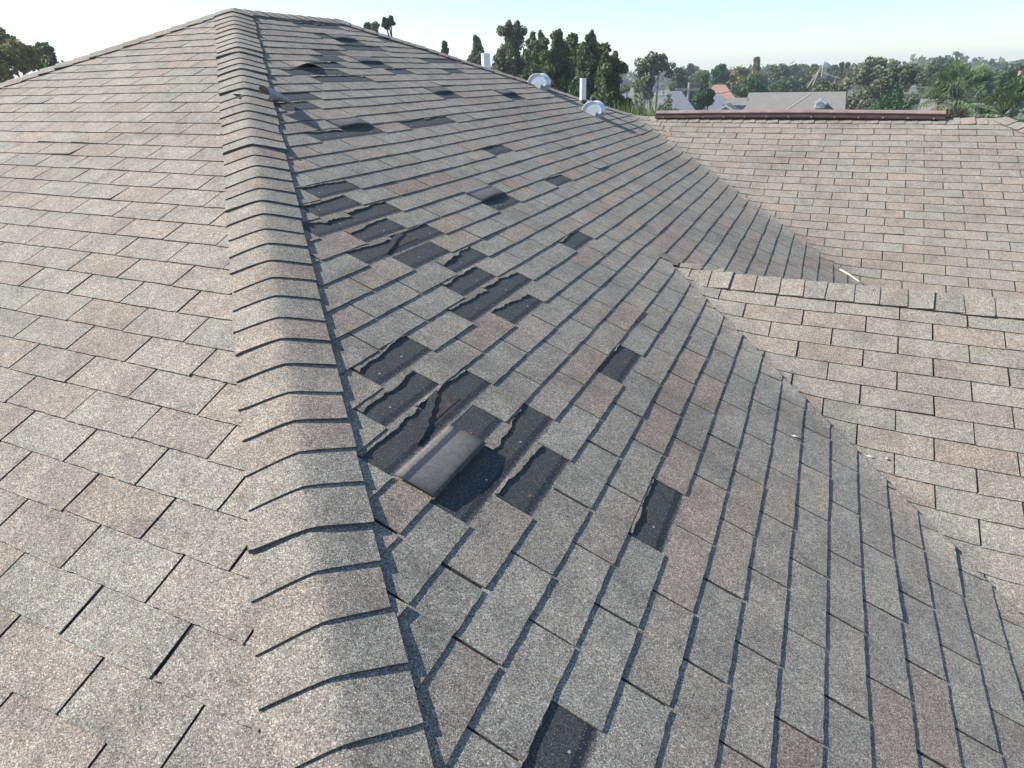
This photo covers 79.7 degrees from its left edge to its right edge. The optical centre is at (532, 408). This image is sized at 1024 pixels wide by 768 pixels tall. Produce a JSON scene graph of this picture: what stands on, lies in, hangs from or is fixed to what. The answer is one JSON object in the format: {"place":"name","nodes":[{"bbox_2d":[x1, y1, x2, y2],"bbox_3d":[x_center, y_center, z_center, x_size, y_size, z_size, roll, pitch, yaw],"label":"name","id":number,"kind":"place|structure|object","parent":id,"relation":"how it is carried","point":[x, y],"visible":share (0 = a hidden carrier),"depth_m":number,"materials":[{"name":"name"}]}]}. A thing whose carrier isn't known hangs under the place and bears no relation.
{"place":"outdoors","nodes":[
{"label":"outdoors","id":0,"kind":"place"},
{"bbox_2d":[0,0,1023,79],"label":"sky","id":1,"kind":"structure","parent":0,"point":[706,34],"materials":[{"name":"white"}]},
{"bbox_2d":[653,91,695,109],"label":"neighbour house","id":2,"kind":"structure","parent":0,"point":[682,100],"depth_m":39.15,"materials":[{"name":"white"}]},
{"bbox_2d":[703,95,725,109],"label":"neighbour house","id":3,"kind":"structure","parent":0,"point":[719,102],"depth_m":48.82,"materials":[{"name":"white"}]},
{"bbox_2d":[718,91,845,109],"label":"neighbour house","id":4,"kind":"structure","parent":0,"point":[796,100],"depth_m":40.66,"materials":[{"name":"white"}]},
{"bbox_2d":[620,84,1023,119],"bbox_3d":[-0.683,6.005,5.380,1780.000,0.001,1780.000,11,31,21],"label":"ground","id":5,"kind":"structure","parent":0,"point":[660,94],"depth_m":231.33,"materials":[{"name":"green plant"}]},
{"bbox_2d":[0,27,43,82],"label":"tree","id":6,"kind":"object","parent":5,"relation":"on","point":[17,55],"visible":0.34,"depth_m":16.59,"materials":[{"name":"green plant"}]},
{"bbox_2d":[33,41,63,70],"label":"tree","id":7,"kind":"object","parent":5,"relation":"on","point":[49,59],"visible":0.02,"depth_m":18.29,"materials":[{"name":"green plant"}]},
{"bbox_2d":[363,21,379,32],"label":"tree","id":8,"kind":"object","parent":5,"relation":"on","point":[374,25],"visible":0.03,"depth_m":27.33,"materials":[{"name":"green plant"}]},
{"bbox_2d":[381,15,395,36],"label":"tree","id":9,"kind":"object","parent":5,"relation":"on","point":[388,23],"visible":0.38,"depth_m":24.88,"materials":[{"name":"green plant"}]},
{"bbox_2d":[441,40,448,54],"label":"tree","id":10,"kind":"object","parent":5,"relation":"on","point":[445,48],"visible":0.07,"depth_m":29.05,"materials":[{"name":"green plant"}]},
{"bbox_2d":[467,34,491,68],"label":"tree","id":11,"kind":"object","parent":5,"relation":"on","point":[476,52],"visible":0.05,"depth_m":29.27,"materials":[{"name":"green plant"}]},
{"bbox_2d":[492,19,530,76],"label":"tree","id":12,"kind":"object","parent":5,"relation":"on","point":[508,51],"visible":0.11,"depth_m":25.71,"materials":[{"name":"green plant"}]},
{"bbox_2d":[0,8,1023,767],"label":"house","id":13,"kind":"structure","parent":5,"relation":"on","point":[370,398],"depth_m":2.17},
{"bbox_2d":[840,269,859,281],"bbox_3d":[2.576,-1.079,4.973,0.015,0.069,0.187,-19,33,-29],"label":"stick","id":14,"kind":"object","parent":13,"relation":"on","point":[850,275],"visible":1,"depth_m":4.96,"materials":[{"name":"white wood"}]},
{"bbox_2d":[517,30,549,79],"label":"tree","id":15,"kind":"object","parent":5,"relation":"on","point":[534,45],"visible":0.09,"depth_m":24.17,"materials":[{"name":"green plant"}]},
{"bbox_2d":[537,38,570,72],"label":"tree","id":16,"kind":"object","parent":5,"relation":"on","point":[539,66],"depth_m":24.19,"materials":[{"name":"green plant"}]},
{"bbox_2d":[538,28,575,92],"bbox_3d":[0.926,-9.110,23.485,3.051,9.326,1.872,1,29,5],"label":"tree","id":17,"kind":"object","parent":5,"relation":"on","point":[559,73],"visible":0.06,"depth_m":21.67,"materials":[{"name":"green plant"}]},
{"bbox_2d":[562,32,578,74],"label":"tree","id":18,"kind":"object","parent":5,"relation":"on","point":[572,39],"visible":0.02,"depth_m":23.36,"materials":[{"name":"green plant"}]},
{"bbox_2d":[567,29,600,99],"bbox_3d":[1.996,-8.596,22.600,3.246,9.223,1.966,2,29,6],"label":"tree","id":19,"kind":"object","parent":5,"relation":"on","point":[588,62],"visible":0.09,"depth_m":20.61,"materials":[{"name":"green plant"}]},
{"bbox_2d":[576,41,611,63],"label":"tree","id":20,"kind":"object","parent":5,"relation":"on","point":[602,46],"visible":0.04,"depth_m":23.05,"materials":[{"name":"green plant"}]},
{"bbox_2d":[596,78,614,107],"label":"tree","id":21,"kind":"object","parent":5,"relation":"on","point":[605,95],"visible":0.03,"depth_m":17.70,"materials":[{"name":"green plant"}]},
{"bbox_2d":[589,50,635,113],"bbox_3d":[2.579,-7.774,21.729,2.624,8.578,1.736,0,28,3],"label":"tree","id":22,"kind":"object","parent":5,"relation":"on","point":[611,68],"visible":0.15,"depth_m":19.96,"materials":[{"name":"green plant"}]},
{"bbox_2d":[619,60,630,97],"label":"tree","id":23,"kind":"object","parent":5,"relation":"on","point":[626,88],"visible":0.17,"depth_m":52.35,"materials":[{"name":"green plant"}]},
{"bbox_2d":[609,97,655,115],"bbox_3d":[2.154,-2.948,13.983,1.464,7.456,1.128,1,28,3],"label":"reed clump","id":24,"kind":"object","parent":5,"relation":"on","point":[637,108],"visible":0.06,"depth_m":12.48,"materials":[{"name":"green plant"}]},
{"bbox_2d":[633,92,654,115],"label":"tree","id":25,"kind":"object","parent":5,"relation":"on","point":[640,108],"visible":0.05,"depth_m":31.86,"materials":[{"name":"green plant"}]},
{"bbox_2d":[623,97,677,115],"bbox_3d":[1.992,-2.494,13.138,1.217,7.468,1.613,-4,29,-5],"label":"reed clump","id":26,"kind":"object","parent":5,"relation":"on","point":[644,109],"visible":0.02,"depth_m":11.41,"materials":[{"name":"green plant"}]},
{"bbox_2d":[624,104,678,115],"bbox_3d":[2.357,-2.848,13.859,1.540,7.391,1.301,20,35,34],"label":"reed clump","id":27,"kind":"object","parent":5,"relation":"on","point":[647,109],"visible":0.03,"depth_m":12.56,"materials":[{"name":"green plant"}]},
{"bbox_2d":[631,51,674,112],"bbox_3d":[7.137,-16.962,38.132,2.495,9.152,1.770,-9,29,-14],"label":"tree","id":28,"kind":"object","parent":5,"relation":"on","point":[653,65],"visible":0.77,"depth_m":36.14,"materials":[{"name":"green plant"}]},
{"bbox_2d":[656,93,677,110],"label":"tree","id":29,"kind":"object","parent":5,"relation":"on","point":[663,108],"visible":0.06,"depth_m":35.10,"materials":[{"name":"green plant"}]},
{"bbox_2d":[669,62,694,106],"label":"tree","id":30,"kind":"object","parent":5,"relation":"on","point":[679,79],"visible":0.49,"depth_m":64.03,"materials":[{"name":"green plant"}]},
{"bbox_2d":[676,83,699,99],"bbox_3d":[13.330,-24.329,53.371,2.201,7.171,0.288,0,28,1],"label":"utility pole","id":31,"kind":"object","parent":5,"relation":"on","point":[688,89],"visible":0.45,"depth_m":51.86,"materials":[{"name":"grey wood"}]},
{"bbox_2d":[677,63,710,95],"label":"tree","id":32,"kind":"object","parent":5,"relation":"on","point":[695,74],"visible":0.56,"depth_m":101.43,"materials":[{"name":"green plant"}]},
{"bbox_2d":[692,70,715,109],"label":"tree","id":33,"kind":"object","parent":5,"relation":"on","point":[702,99],"visible":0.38,"depth_m":41.20,"materials":[{"name":"green plant"}]},
{"bbox_2d":[710,63,735,89],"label":"tree","id":34,"kind":"object","parent":5,"relation":"on","point":[719,71],"visible":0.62,"depth_m":71.36,"materials":[{"name":"green plant"}]},
{"bbox_2d":[711,85,734,99],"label":"neighbour house","id":35,"kind":"structure","parent":5,"relation":"on","point":[722,89],"depth_m":69.13,"materials":[{"name":"red"}]},
{"bbox_2d":[728,66,765,97],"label":"tree","id":36,"kind":"object","parent":5,"relation":"on","point":[741,74],"visible":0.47,"depth_m":75.23,"materials":[{"name":"green plant"}]},
{"bbox_2d":[737,56,768,96],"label":"tree","id":37,"kind":"object","parent":5,"relation":"on","point":[756,64],"visible":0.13,"depth_m":79.23,"materials":[{"name":"green plant"}]},
{"bbox_2d":[730,77,783,97],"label":"tree","id":38,"kind":"object","parent":5,"relation":"on","point":[755,84],"visible":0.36,"depth_m":58.52,"materials":[{"name":"green plant"}]},
{"bbox_2d":[768,63,794,88],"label":"tree","id":39,"kind":"object","parent":5,"relation":"on","point":[781,73],"visible":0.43,"depth_m":82.69,"materials":[{"name":"green plant"}]},
{"bbox_2d":[768,74,810,91],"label":"tree","id":40,"kind":"object","parent":5,"relation":"on","point":[794,85],"visible":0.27,"depth_m":65.38,"materials":[{"name":"green plant"}]},
{"bbox_2d":[788,63,809,79],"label":"tree","id":41,"kind":"object","parent":5,"relation":"on","point":[798,69],"visible":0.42,"depth_m":105.77,"materials":[{"name":"green plant"}]},
{"bbox_2d":[803,64,821,90],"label":"tree","id":42,"kind":"object","parent":5,"relation":"on","point":[812,70],"visible":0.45,"depth_m":101.37,"materials":[{"name":"green plant"}]},
{"bbox_2d":[810,77,832,91],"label":"tree","id":43,"kind":"object","parent":5,"relation":"on","point":[824,86],"visible":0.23,"depth_m":60.62,"materials":[{"name":"green plant"}]},
{"bbox_2d":[619,51,1023,102],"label":"distant wood","id":44,"kind":"object","parent":5,"relation":"on","point":[664,83],"visible":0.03,"depth_m":166.50,"materials":[{"name":"green plant"}]},
{"bbox_2d":[825,64,839,89],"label":"tree","id":45,"kind":"object","parent":5,"relation":"on","point":[832,70],"visible":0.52,"depth_m":100.51,"materials":[{"name":"green plant"}]},
{"bbox_2d":[830,72,853,97],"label":"tree","id":46,"kind":"object","parent":5,"relation":"on","point":[836,87],"visible":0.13,"depth_m":53.35,"materials":[{"name":"green plant"}]},
{"bbox_2d":[834,61,850,83],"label":"tree","id":47,"kind":"object","parent":5,"relation":"on","point":[841,70],"visible":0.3,"depth_m":87.76,"materials":[{"name":"green plant"}]},
{"bbox_2d":[845,84,871,109],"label":"tree","id":48,"kind":"object","parent":5,"relation":"on","point":[857,100],"visible":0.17,"depth_m":44.09,"materials":[{"name":"green plant"}]},
{"bbox_2d":[841,56,894,109],"bbox_3d":[25.414,-22.137,47.216,4.086,8.795,4.070,11,31,21],"label":"tree","id":49,"kind":"object","parent":5,"relation":"on","point":[868,68],"visible":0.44,"depth_m":45.39,"materials":[{"name":"green plant"}]},
{"bbox_2d":[864,84,909,109],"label":"tree","id":50,"kind":"object","parent":5,"relation":"on","point":[891,103],"visible":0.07,"depth_m":34.65,"materials":[{"name":"green plant"}]},
{"bbox_2d":[862,60,932,109],"bbox_3d":[23.990,-19.036,41.946,3.398,8.434,3.691,0,28,2],"label":"tree","id":51,"kind":"object","parent":5,"relation":"on","point":[907,75],"visible":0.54,"depth_m":40.33,"materials":[{"name":"green plant"}]},
{"bbox_2d":[903,63,951,109],"bbox_3d":[39.206,-30.497,62.550,4.943,8.379,4.623,11,31,21],"label":"tree","id":52,"kind":"object","parent":5,"relation":"on","point":[912,99],"visible":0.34,"depth_m":60.68,"materials":[{"name":"green plant"}]},
{"bbox_2d":[918,56,972,97],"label":"tree","id":53,"kind":"object","parent":5,"relation":"on","point":[941,60],"visible":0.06,"depth_m":89.36,"materials":[{"name":"green plant"}]},
{"bbox_2d":[907,58,997,116],"bbox_3d":[19.970,-12.530,30.188,3.532,8.255,3.763,0,28,2],"label":"palm tree","id":54,"kind":"object","parent":5,"relation":"on","point":[954,92],"visible":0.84,"depth_m":28.24,"materials":[{"name":"green plant"}]},
{"bbox_2d":[942,69,1004,108],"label":"tree","id":55,"kind":"object","parent":5,"relation":"on","point":[996,72],"visible":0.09,"depth_m":73.55,"materials":[{"name":"green plant"}]},
{"bbox_2d":[956,68,1023,121],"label":"palm tree","id":56,"kind":"object","parent":5,"relation":"on","point":[1010,86],"visible":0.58,"depth_m":22.01,"materials":[{"name":"green plant"}]},
{"bbox_2d":[979,94,1017,116],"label":"tree","id":57,"kind":"object","parent":5,"relation":"on","point":[1014,108],"visible":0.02,"depth_m":43.82,"materials":[{"name":"green plant"}]},
{"bbox_2d":[996,71,1022,115],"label":"utility pole","id":58,"kind":"object","parent":5,"relation":"on","point":[1010,109],"visible":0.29,"depth_m":32.53,"materials":[{"name":"grey wood"}]},
{"bbox_2d":[1001,63,1023,109],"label":"tree","id":59,"kind":"object","parent":5,"relation":"on","point":[1016,68],"visible":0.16,"depth_m":64.28,"materials":[{"name":"green plant"}]},
{"bbox_2d":[918,99,936,109],"bbox_3d":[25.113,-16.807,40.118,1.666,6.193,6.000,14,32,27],"label":"neighbour house","id":60,"kind":"structure","parent":0,"point":[929,106],"depth_m":37.90,"materials":[{"name":"white"}]},
{"bbox_2d":[967,103,983,116],"bbox_3d":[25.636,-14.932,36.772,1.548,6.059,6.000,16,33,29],"label":"neighbour house","id":61,"kind":"structure","parent":0,"point":[974,109],"depth_m":34.69,"materials":[{"name":"white"}]},
{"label":"utility pole","id":62,"kind":"object","parent":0,"visible":0},
{"bbox_2d":[823,72,998,87],"bbox_3d":[30.163,-28.446,52.827,0.056,1.164,47.054,4,29,10],"label":"power line","id":63,"kind":"object","parent":62,"relation":"attached to","point":[911,87],"visible":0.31,"depth_m":45.66,"materials":[{"name":"grey metal"}]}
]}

